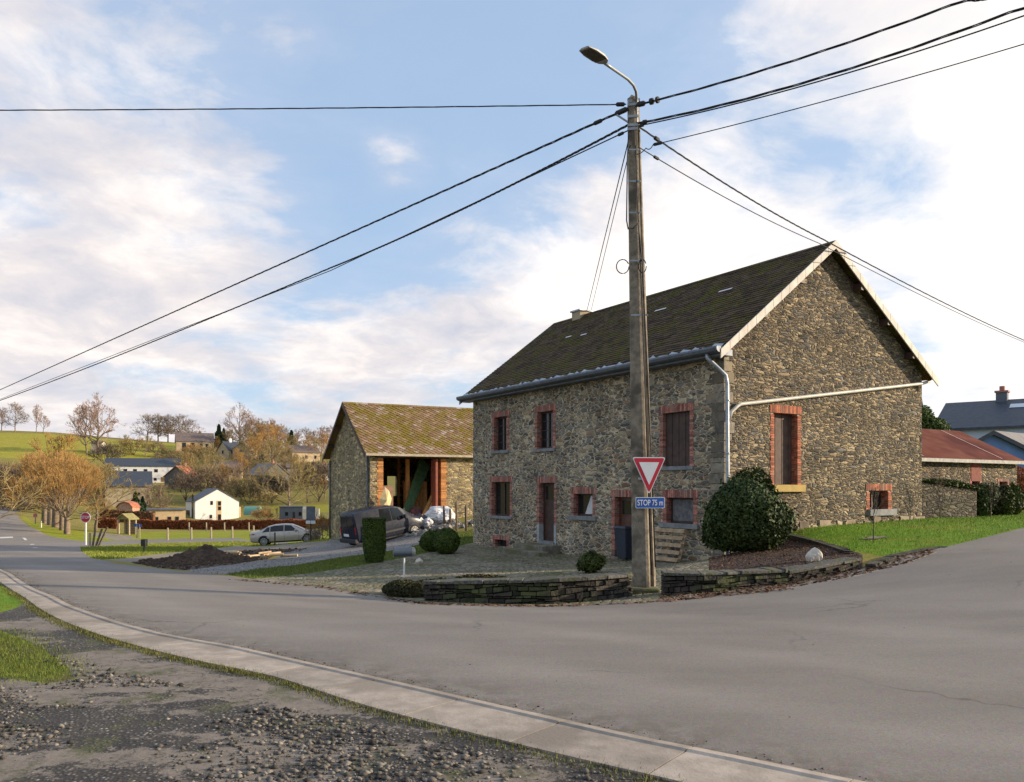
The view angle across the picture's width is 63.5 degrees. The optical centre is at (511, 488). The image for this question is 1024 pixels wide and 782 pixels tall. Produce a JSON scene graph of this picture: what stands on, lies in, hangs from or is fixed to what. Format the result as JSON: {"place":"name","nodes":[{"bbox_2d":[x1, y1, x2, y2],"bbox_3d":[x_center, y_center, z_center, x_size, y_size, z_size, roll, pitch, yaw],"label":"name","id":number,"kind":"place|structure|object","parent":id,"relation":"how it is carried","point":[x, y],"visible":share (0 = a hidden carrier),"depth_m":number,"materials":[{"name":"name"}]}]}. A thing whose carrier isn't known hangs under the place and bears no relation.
{"place":"outdoors","nodes":[
{"label":"outdoors","id":0,"kind":"place"},
{"bbox_2d":[23,515,328,542],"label":"meadow","id":1,"kind":"structure","parent":0,"point":[78,535],"depth_m":92.69,"materials":[{"name":"green plant"}]},
{"bbox_2d":[0,449,104,527],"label":"pollard tree","id":2,"kind":"object","parent":1,"relation":"on","point":[55,518],"visible":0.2,"depth_m":99.49,"materials":[{"name":"brown plant"}]},
{"bbox_2d":[17,455,108,530],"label":"pollard tree","id":3,"kind":"object","parent":1,"relation":"on","point":[39,471],"visible":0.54,"depth_m":91.94,"materials":[{"name":"orange plant"}]},
{"bbox_2d":[23,465,117,533],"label":"pollard tree","id":4,"kind":"object","parent":1,"relation":"on","point":[71,479],"visible":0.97,"depth_m":86.18,"materials":[{"name":"orange plant"}]},
{"bbox_2d":[115,513,138,534],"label":"wooden shelter","id":5,"kind":"object","parent":1,"relation":"on","point":[130,520],"visible":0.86,"depth_m":96.23,"materials":[{"name":"brown wood"}]},
{"bbox_2d":[80,538,339,559],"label":"roadside grass","id":6,"kind":"structure","parent":0,"point":[159,550],"depth_m":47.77,"materials":[{"name":"green plant"}]},
{"bbox_2d":[249,523,321,545],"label":"saloon car","id":7,"kind":"object","parent":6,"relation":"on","point":[286,532],"visible":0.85,"depth_m":56.96,"materials":[{"name":"silver metal"}]},
{"bbox_2d":[108,541,326,561],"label":"worn driveway","id":8,"kind":"structure","parent":0,"point":[284,546],"depth_m":45.20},
{"bbox_2d":[131,548,306,569],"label":"bare soil","id":9,"kind":"structure","parent":0,"point":[216,564],"depth_m":30.80,"materials":[{"name":"brown soil"}]},
{"bbox_2d":[168,544,240,561],"bbox_3d":[-13.067,2.812,35.000,3.287,0.892,3.000,0,0,0],"label":"earth heap","id":10,"kind":"object","parent":9,"relation":"on","point":[206,552],"visible":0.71,"depth_m":34.36,"materials":[{"name":"soil"}]},
{"bbox_2d":[187,521,448,573],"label":"gravel driveway","id":11,"kind":"structure","parent":0,"point":[327,548],"depth_m":37.13,"materials":[{"name":"grey gravel"}]},
{"bbox_2d":[340,505,424,544],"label":"panel van","id":12,"kind":"object","parent":11,"relation":"on","point":[399,520],"visible":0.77,"depth_m":42.19,"materials":[{"name":"grey paint"}]},
{"bbox_2d":[404,518,472,536],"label":"rubble heap","id":13,"kind":"object","parent":11,"relation":"on","point":[420,532],"visible":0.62,"depth_m":42.61,"materials":[{"name":"grey stone"}]},
{"bbox_2d":[424,506,454,522],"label":"tarp bundle","id":14,"kind":"object","parent":11,"relation":"on","point":[434,514],"visible":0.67,"depth_m":45.17,"materials":[{"name":"white plastic"}]},
{"bbox_2d":[0,583,670,781],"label":"gravel verge","id":15,"kind":"structure","parent":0,"point":[113,741],"depth_m":5.77,"materials":[{"name":"grey gravel"}]},
{"bbox_2d":[0,585,24,612],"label":"verge grass patch","id":16,"kind":"object","parent":15,"relation":"on","point":[8,600],"visible":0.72,"depth_m":12.14,"materials":[{"name":"green plant"}]},
{"bbox_2d":[0,584,115,688],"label":"verge patch grass","id":17,"kind":"structure","parent":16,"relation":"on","point":[27,659],"depth_m":8.09,"materials":[{"name":"green plant"}]},
{"bbox_2d":[0,630,73,682],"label":"mossy grass patch","id":18,"kind":"object","parent":15,"relation":"on","point":[69,676],"visible":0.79,"depth_m":7.89,"materials":[{"name":"green plant"}]},
{"bbox_2d":[0,582,683,781],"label":"edge moss","id":19,"kind":"object","parent":15,"relation":"on","point":[170,656],"visible":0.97,"depth_m":7.25,"materials":[{"name":"green plant"}]},
{"bbox_2d":[227,529,472,578],"bbox_3d":[-4.417,2.299,30.951,3.343,0.490,21.514,0,0,18],"label":"grass strip","id":20,"kind":"object","parent":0,"point":[321,570],"depth_m":24.98,"materials":[{"name":"green plant"}]},
{"bbox_2d":[362,517,386,562],"bbox_3d":[-4.361,1.642,26.182,0.799,1.467,0.796,0,0,0],"label":"clipped shrub","id":21,"kind":"object","parent":20,"relation":"on","point":[374,542],"visible":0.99,"depth_m":25.89,"materials":[{"name":"green plant"}]},
{"bbox_2d":[418,529,437,551],"bbox_3d":[-2.942,1.907,30.500,0.882,0.891,0.952,0,0,37],"label":"boxwood ball","id":22,"kind":"object","parent":20,"relation":"on","point":[426,542],"visible":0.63,"depth_m":30.21,"materials":[{"name":"green plant"}]},
{"bbox_2d":[256,543,708,604],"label":"cobbled yard","id":23,"kind":"structure","parent":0,"point":[388,572],"depth_m":22.15,"materials":[{"name":"grey stone"}]},
{"bbox_2d":[393,547,414,576],"bbox_3d":[-2.684,1.932,20.579,0.547,0.966,0.264,0,0,-12],"label":"mailbox","id":24,"kind":"object","parent":23,"relation":"on","point":[403,551],"visible":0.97,"depth_m":20.49,"materials":[{"name":"white paint"}]},
{"bbox_2d":[381,573,507,597],"bbox_3d":[-1.227,2.002,16.951,2.937,0.474,1.279,0,0,-28],"label":"hedge","id":25,"kind":"object","parent":23,"relation":"on","point":[405,588],"visible":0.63,"depth_m":16.13,"materials":[{"name":"green plant"}]},
{"bbox_2d":[433,525,460,553],"bbox_3d":[-2.321,1.830,29.264,1.048,1.064,1.047,0,0,0],"label":"boxwood ball","id":26,"kind":"object","parent":23,"relation":"on","point":[446,540],"visible":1,"depth_m":28.98,"materials":[{"name":"green plant"}]},
{"bbox_2d":[278,545,704,603],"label":"yard weeds","id":27,"kind":"object","parent":23,"relation":"on","point":[486,570],"visible":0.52,"depth_m":21.89,"materials":[{"name":"green plant"}]},
{"bbox_2d":[422,572,632,603],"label":"stone wall","id":28,"kind":"structure","parent":23,"relation":"on","point":[551,589],"depth_m":14.93,"materials":[{"name":"grey stone"}]},
{"bbox_2d":[229,549,934,606],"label":"fallen leaves","id":29,"kind":"object","parent":23,"relation":"on","point":[778,586],"visible":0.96,"depth_m":15.02,"materials":[{"name":"brown plant"}]},
{"bbox_2d":[575,551,606,572],"bbox_3d":[1.928,1.787,20.090,0.763,0.570,0.645,0,0,0],"label":"shrub","id":30,"kind":"object","parent":23,"relation":"on","point":[591,561],"visible":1,"depth_m":19.91,"materials":[{"name":"green plant"}]},
{"bbox_2d":[579,46,659,593],"bbox_3d":[2.069,-2.646,15.042,0.864,9.944,2.823,0,0,23],"label":"utility pole","id":31,"kind":"object","parent":23,"relation":"on","point":[643,559],"visible":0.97,"depth_m":15.85,"materials":[{"name":"concrete"}]},
{"bbox_2d":[0,102,625,110],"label":"overhead cable","id":32,"kind":"object","parent":31,"relation":"attached to","point":[620,104],"visible":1,"depth_m":16.25,"materials":[{"name":"black rubber"}]},
{"bbox_2d":[0,124,627,400],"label":"overhead cable","id":33,"kind":"object","parent":31,"relation":"attached to","point":[573,153],"visible":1,"depth_m":23.35,"materials":[{"name":"black rubber"}]},
{"bbox_2d":[0,107,628,389],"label":"overhead cable","id":34,"kind":"object","parent":31,"relation":"attached to","point":[618,112],"visible":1,"depth_m":21.24,"materials":[{"name":"black rubber"}]},
{"bbox_2d":[1,130,627,398],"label":"overhead cable","id":35,"kind":"object","parent":31,"relation":"attached to","point":[621,133],"visible":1,"depth_m":25.56,"materials":[{"name":"black rubber"}]},
{"bbox_2d":[633,457,664,492],"bbox_3d":[2.564,-0.249,15.816,0.621,0.678,0.406,0,0,-7],"label":"yield sign","id":36,"kind":"object","parent":31,"relation":"attached to","point":[648,468],"visible":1,"depth_m":15.62,"materials":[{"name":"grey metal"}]},
{"bbox_2d":[636,497,664,507],"bbox_3d":[2.587,0.272,15.816,0.565,0.208,0.406,0,0,-7],"label":"distance plate","id":37,"kind":"object","parent":31,"relation":"attached to","point":[650,502],"visible":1,"depth_m":15.62,"materials":[{"name":"blue metal"}]},
{"bbox_2d":[635,0,984,106],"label":"overhead cable","id":38,"kind":"object","parent":31,"relation":"attached to","point":[651,101],"visible":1,"depth_m":13.90,"materials":[{"name":"black rubber"}]},
{"bbox_2d":[636,7,1023,123],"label":"overhead cable","id":39,"kind":"object","parent":31,"relation":"attached to","point":[862,64],"visible":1,"depth_m":13.61,"materials":[{"name":"black rubber"}]},
{"bbox_2d":[637,44,1023,154],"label":"overhead cable","id":40,"kind":"object","parent":31,"relation":"attached to","point":[657,143],"visible":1,"depth_m":13.97,"materials":[{"name":"black rubber"}]},
{"bbox_2d":[638,147,1022,341],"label":"overhead cable","id":41,"kind":"object","parent":31,"relation":"attached to","point":[655,157],"visible":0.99,"depth_m":20.39,"materials":[{"name":"black rubber"}]},
{"bbox_2d":[638,126,1023,340],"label":"overhead cable","id":42,"kind":"object","parent":31,"relation":"attached to","point":[656,138],"visible":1,"depth_m":21.32,"materials":[{"name":"black rubber"}]},
{"bbox_2d":[638,15,1023,126],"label":"overhead cable","id":43,"kind":"object","parent":31,"relation":"attached to","point":[641,125],"visible":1,"depth_m":13.68,"materials":[{"name":"black rubber"}]},
{"bbox_2d":[613,526,631,559],"bbox_3d":[3.398,1.627,24.545,0.588,1.029,0.568,0,0,-32],"label":"wheelie bin","id":44,"kind":"object","parent":23,"relation":"on","point":[623,537],"visible":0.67,"depth_m":24.34,"materials":[{"name":"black plastic"}]},
{"bbox_2d":[655,527,687,562],"bbox_3d":[4.367,1.593,23.259,0.410,0.934,1.200,0,0,-32],"label":"pallet","id":45,"kind":"object","parent":23,"relation":"on","point":[668,545],"visible":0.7,"depth_m":23.10,"materials":[{"name":"brown wood"}]},
{"bbox_2d":[661,567,787,595],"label":"stone wall","id":46,"kind":"structure","parent":23,"relation":"on","point":[674,582],"depth_m":15.14,"materials":[{"name":"grey stone"}]},
{"bbox_2d":[0,506,1023,781],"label":"road","id":47,"kind":"structure","parent":0,"point":[910,672],"depth_m":8.80,"materials":[{"name":"grey asphalt"}]},
{"bbox_2d":[0,569,865,781],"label":"gutter slabs","id":48,"kind":"structure","parent":47,"relation":"on","point":[623,751],"depth_m":6.13,"materials":[{"name":"concrete"}]},
{"bbox_2d":[3,570,869,780],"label":"curb","id":49,"kind":"structure","parent":47,"relation":"on","point":[366,670],"depth_m":7.76,"materials":[{"name":"grey concrete"}]},
{"bbox_2d":[0,430,1023,578],"bbox_3d":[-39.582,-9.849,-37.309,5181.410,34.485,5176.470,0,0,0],"label":"hillside terrain","id":50,"kind":"structure","parent":0,"point":[177,500],"depth_m":203.27,"materials":[{"name":"green plant"}]},
{"bbox_2d":[0,459,52,517],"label":"bare tree","id":51,"kind":"object","parent":50,"relation":"on","point":[5,480],"visible":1,"depth_m":68.20,"materials":[{"name":"brown plant"}]},
{"bbox_2d":[0,450,86,524],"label":"pollard tree","id":52,"kind":"object","parent":50,"relation":"on","point":[49,513],"visible":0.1,"depth_m":107.94,"materials":[{"name":"brown plant"}]},
{"bbox_2d":[27,431,87,499],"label":"bare tree","id":53,"kind":"object","parent":50,"relation":"on","point":[68,439],"visible":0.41,"depth_m":129.85,"materials":[{"name":"brown plant"}]},
{"bbox_2d":[0,433,175,458],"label":"hill pasture","id":54,"kind":"structure","parent":50,"relation":"on","point":[12,445],"depth_m":312.06,"materials":[{"name":"green plant"}]},
{"bbox_2d":[70,401,100,454],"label":"bare tree","id":55,"kind":"object","parent":54,"relation":"on","point":[86,419],"visible":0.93,"depth_m":287.55,"materials":[{"name":"brown plant"}]},
{"bbox_2d":[65,392,125,452],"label":"bare tree","id":56,"kind":"object","parent":54,"relation":"on","point":[98,420],"visible":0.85,"depth_m":291.73,"materials":[{"name":"brown plant"}]},
{"bbox_2d":[42,462,151,530],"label":"bare tree","id":57,"kind":"object","parent":50,"relation":"on","point":[108,471],"visible":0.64,"depth_m":98.36,"materials":[{"name":"brown plant"}]},
{"bbox_2d":[87,442,124,463],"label":"bare shrub","id":58,"kind":"object","parent":50,"relation":"on","point":[106,450],"visible":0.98,"depth_m":264.00,"materials":[{"name":"brown plant"}]},
{"bbox_2d":[99,508,155,522],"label":"beech hedge","id":59,"kind":"object","parent":50,"relation":"on","point":[140,515],"visible":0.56,"depth_m":140.77,"materials":[{"name":"brown plant"}]},
{"bbox_2d":[104,471,152,507],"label":"slate roofed house","id":60,"kind":"structure","parent":50,"relation":"on","point":[144,477],"depth_m":186.74,"materials":[{"name":"grey stone"}]},
{"bbox_2d":[104,458,181,482],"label":"long white house","id":61,"kind":"structure","parent":50,"relation":"on","point":[159,468],"depth_m":247.08,"materials":[{"name":"paint"}]},
{"bbox_2d":[139,480,173,507],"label":"bare shrub","id":62,"kind":"object","parent":50,"relation":"on","point":[160,501],"visible":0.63,"depth_m":169.31,"materials":[{"name":"brown plant"}]},
{"bbox_2d":[145,508,185,519],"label":"flat roofed annexe","id":63,"kind":"structure","parent":50,"relation":"on","point":[171,513],"depth_m":150.24,"materials":[{"name":"beige paint"}]},
{"bbox_2d":[165,471,204,500],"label":"bare shrub","id":64,"kind":"object","parent":50,"relation":"on","point":[182,479],"visible":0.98,"depth_m":204.50,"materials":[{"name":"brown plant"}]},
{"bbox_2d":[175,430,214,454],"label":"house","id":65,"kind":"structure","parent":50,"relation":"on","point":[183,439],"depth_m":316.97,"materials":[{"name":"stone"}]},
{"bbox_2d":[176,463,231,495],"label":"bare shrub","id":66,"kind":"object","parent":50,"relation":"on","point":[207,476],"visible":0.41,"depth_m":213.13,"materials":[{"name":"brown plant"}]},
{"bbox_2d":[185,488,240,519],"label":"white gable house","id":67,"kind":"structure","parent":50,"relation":"on","point":[213,503],"depth_m":185.17,"materials":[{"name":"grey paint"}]},
{"bbox_2d":[216,437,238,458],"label":"village house","id":68,"kind":"structure","parent":50,"relation":"on","point":[224,449],"depth_m":302.61,"materials":[{"name":"stone"}]},
{"bbox_2d":[138,518,328,529],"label":"beech hedge","id":69,"kind":"object","parent":50,"relation":"on","point":[182,524],"visible":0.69,"depth_m":122.41,"materials":[{"name":"brown plant"}]},
{"bbox_2d":[208,463,263,497],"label":"bare shrub","id":70,"kind":"object","parent":50,"relation":"on","point":[236,473],"visible":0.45,"depth_m":213.38,"materials":[{"name":"brown plant"}]},
{"bbox_2d":[216,402,261,442],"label":"bare tree","id":71,"kind":"object","parent":50,"relation":"on","point":[242,421],"visible":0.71,"depth_m":348.69,"materials":[{"name":"brown plant"}]},
{"bbox_2d":[222,473,278,507],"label":"bare shrub","id":72,"kind":"object","parent":50,"relation":"on","point":[231,490],"visible":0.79,"depth_m":203.93,"materials":[{"name":"brown plant"}]},
{"bbox_2d":[246,459,290,490],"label":"village house","id":73,"kind":"structure","parent":50,"relation":"on","point":[278,467],"depth_m":230.29,"materials":[{"name":"grey wood"}]},
{"bbox_2d":[250,472,290,502],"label":"bare shrub","id":74,"kind":"object","parent":50,"relation":"on","point":[273,483],"visible":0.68,"depth_m":203.84,"materials":[{"name":"brown plant"}]},
{"bbox_2d":[249,453,326,505],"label":"bare tree","id":75,"kind":"object","parent":50,"relation":"on","point":[295,462],"visible":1,"depth_m":177.53,"materials":[{"name":"brown plant"}]},
{"bbox_2d":[279,506,305,519],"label":"grey garage","id":76,"kind":"structure","parent":50,"relation":"on","point":[290,512],"depth_m":149.98,"materials":[{"name":"stone"}]},
{"bbox_2d":[284,443,320,461],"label":"village house","id":77,"kind":"structure","parent":50,"relation":"on","point":[312,454],"depth_m":297.36,"materials":[{"name":"beige paint"}]},
{"bbox_2d":[291,458,328,501],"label":"bare shrub","id":78,"kind":"object","parent":50,"relation":"on","point":[323,468],"visible":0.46,"depth_m":203.86,"materials":[{"name":"brown plant"}]},
{"bbox_2d":[322,402,472,538],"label":"stone barn","id":79,"kind":"structure","parent":50,"relation":"on","point":[370,448],"depth_m":48.80,"materials":[{"name":"stone"}]},
{"bbox_2d":[403,458,429,511],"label":"green planks","id":80,"kind":"object","parent":79,"relation":"on","point":[422,469],"visible":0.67,"depth_m":48.67,"materials":[{"name":"paint"}]},
{"bbox_2d":[431,459,437,505],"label":"door leaf","id":81,"kind":"structure","parent":79,"relation":"in","point":[434,462],"depth_m":47.79,"materials":[{"name":"red wood"}]},
{"bbox_2d":[456,240,938,560],"bbox_3d":[5.527,-2.180,29.952,10.548,10.360,14.280,0,0,-32],"label":"stone farmhouse","id":82,"kind":"object","parent":50,"relation":"on","point":[798,377],"visible":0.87,"depth_m":25.21,"materials":[{"name":"brown stone"}]},
{"bbox_2d":[498,417,506,449],"bbox_3d":[-0.275,-2.095,31.824,0.068,1.290,0.942,0,0,-32],"label":"window","id":83,"kind":"structure","parent":82,"relation":"in","point":[502,422],"depth_m":31.97,"materials":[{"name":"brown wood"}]},
{"bbox_2d":[496,482,509,515],"bbox_3d":[-0.266,0.404,31.802,0.068,1.305,1.348,0,0,-32],"label":"window","id":84,"kind":"structure","parent":82,"relation":"in","point":[502,488],"depth_m":31.91,"materials":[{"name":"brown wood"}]},
{"bbox_2d":[541,411,552,448],"bbox_3d":[1.333,-2.055,29.251,0.068,1.307,0.973,0,0,-32],"label":"window","id":85,"kind":"structure","parent":82,"relation":"in","point":[546,417],"depth_m":29.37,"materials":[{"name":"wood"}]},
{"bbox_2d":[543,483,554,540],"bbox_3d":[1.379,0.830,29.161,0.122,2.051,0.917,0,0,-32],"label":"door","id":86,"kind":"structure","parent":82,"relation":"in","point":[548,488],"depth_m":29.29,"materials":[{"name":"brown wood"}]},
{"bbox_2d":[578,494,592,515],"bbox_3d":[2.512,0.545,27.375,0.060,0.728,1.030,0,0,-32],"label":"window","id":87,"kind":"structure","parent":82,"relation":"in","point":[584,500],"depth_m":27.49,"materials":[{"name":"black glass"}]},
{"bbox_2d":[619,497,631,525],"bbox_3d":[3.790,1.208,25.350,0.080,1.879,1.488,0,0,-32],"label":"door","id":88,"kind":"structure","parent":82,"relation":"in","point":[624,502],"depth_m":25.74,"materials":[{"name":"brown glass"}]},
{"bbox_2d":[671,498,693,523],"bbox_3d":[4.920,0.629,23.526,0.060,0.728,1.084,0,0,-32],"label":"window","id":89,"kind":"structure","parent":82,"relation":"in","point":[682,509],"depth_m":23.60,"materials":[{"name":"grey glass"}]},
{"bbox_2d":[708,540,862,573],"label":"bark mulch","id":90,"kind":"object","parent":50,"relation":"on","point":[778,549],"visible":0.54,"depth_m":18.69,"materials":[{"name":"brown plant"}]},
{"bbox_2d":[699,466,799,554],"bbox_3d":[5.735,0.541,20.193,2.419,2.226,2.611,0,0,0],"label":"round bush","id":91,"kind":"object","parent":90,"relation":"on","point":[748,510],"visible":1,"depth_m":19.58,"materials":[{"name":"green plant"}]},
{"bbox_2d":[782,557,860,582],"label":"stone kerb wall","id":92,"kind":"structure","parent":90,"relation":"on","point":[796,573],"depth_m":15.83,"materials":[{"name":"grey stone"}]},
{"bbox_2d":[788,534,854,553],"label":"stone kerb wall","id":93,"kind":"structure","parent":90,"relation":"on","point":[802,539],"depth_m":20.46,"materials":[{"name":"grey stone"}]},
{"bbox_2d":[922,401,951,429],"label":"leafy tree","id":94,"kind":"object","parent":50,"relation":"on","point":[930,420],"visible":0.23,"depth_m":57.47,"materials":[{"name":"green plant"}]},
{"bbox_2d":[922,429,1023,489],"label":"outbuilding","id":95,"kind":"structure","parent":50,"relation":"on","point":[957,456],"depth_m":30.15,"materials":[{"name":"stone"}]},
{"bbox_2d":[938,386,1023,438],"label":"slate house","id":96,"kind":"structure","parent":50,"relation":"on","point":[980,419],"depth_m":61.51,"materials":[{"name":"grey stone"}]},
{"bbox_2d":[978,430,1023,473],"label":"house","id":97,"kind":"structure","parent":50,"relation":"on","point":[1011,443],"depth_m":48.00,"materials":[{"name":"stone"}]},
{"bbox_2d":[0,0,1023,450],"label":"sky","id":98,"kind":"structure","parent":0,"point":[113,223],"materials":[{"name":"blue"}]},
{"bbox_2d":[664,551,935,599],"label":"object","id":99,"kind":"structure","parent":0,"point":[840,575],"depth_m":15.62,"materials":[{"name":"concrete"}]},
{"bbox_2d":[791,511,1023,555],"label":"lawn","id":100,"kind":"structure","parent":0,"point":[812,535],"depth_m":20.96,"materials":[{"name":"green plant"}]},
{"bbox_2d":[865,546,947,567],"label":"stone kerb wall","id":101,"kind":"structure","parent":100,"relation":"on","point":[878,562],"depth_m":16.80,"materials":[{"name":"grey stone"}]},
{"bbox_2d":[922,478,984,518],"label":"garden wall","id":102,"kind":"structure","parent":100,"relation":"on","point":[958,498],"depth_m":27.67,"materials":[{"name":"stone"}]},
{"bbox_2d":[975,482,1000,516],"bbox_3d":[16.601,0.400,29.341,1.286,1.240,0.911,0,0,0],"label":"evergreen shrub","id":103,"kind":"object","parent":100,"relation":"on","point":[985,507],"visible":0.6,"depth_m":29.09,"materials":[{"name":"green plant"}]},
{"bbox_2d":[998,485,1015,514],"bbox_3d":[17.810,0.441,29.804,0.659,1.140,0.668,0,0,0],"label":"evergreen shrub","id":104,"kind":"object","parent":100,"relation":"on","point":[1009,506],"visible":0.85,"depth_m":29.59,"materials":[{"name":"green plant"}]},
{"bbox_2d":[1009,481,1023,514],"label":"evergreen shrub","id":105,"kind":"object","parent":100,"relation":"on","point":[1016,489],"visible":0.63,"depth_m":29.84,"materials":[{"name":"green plant"}]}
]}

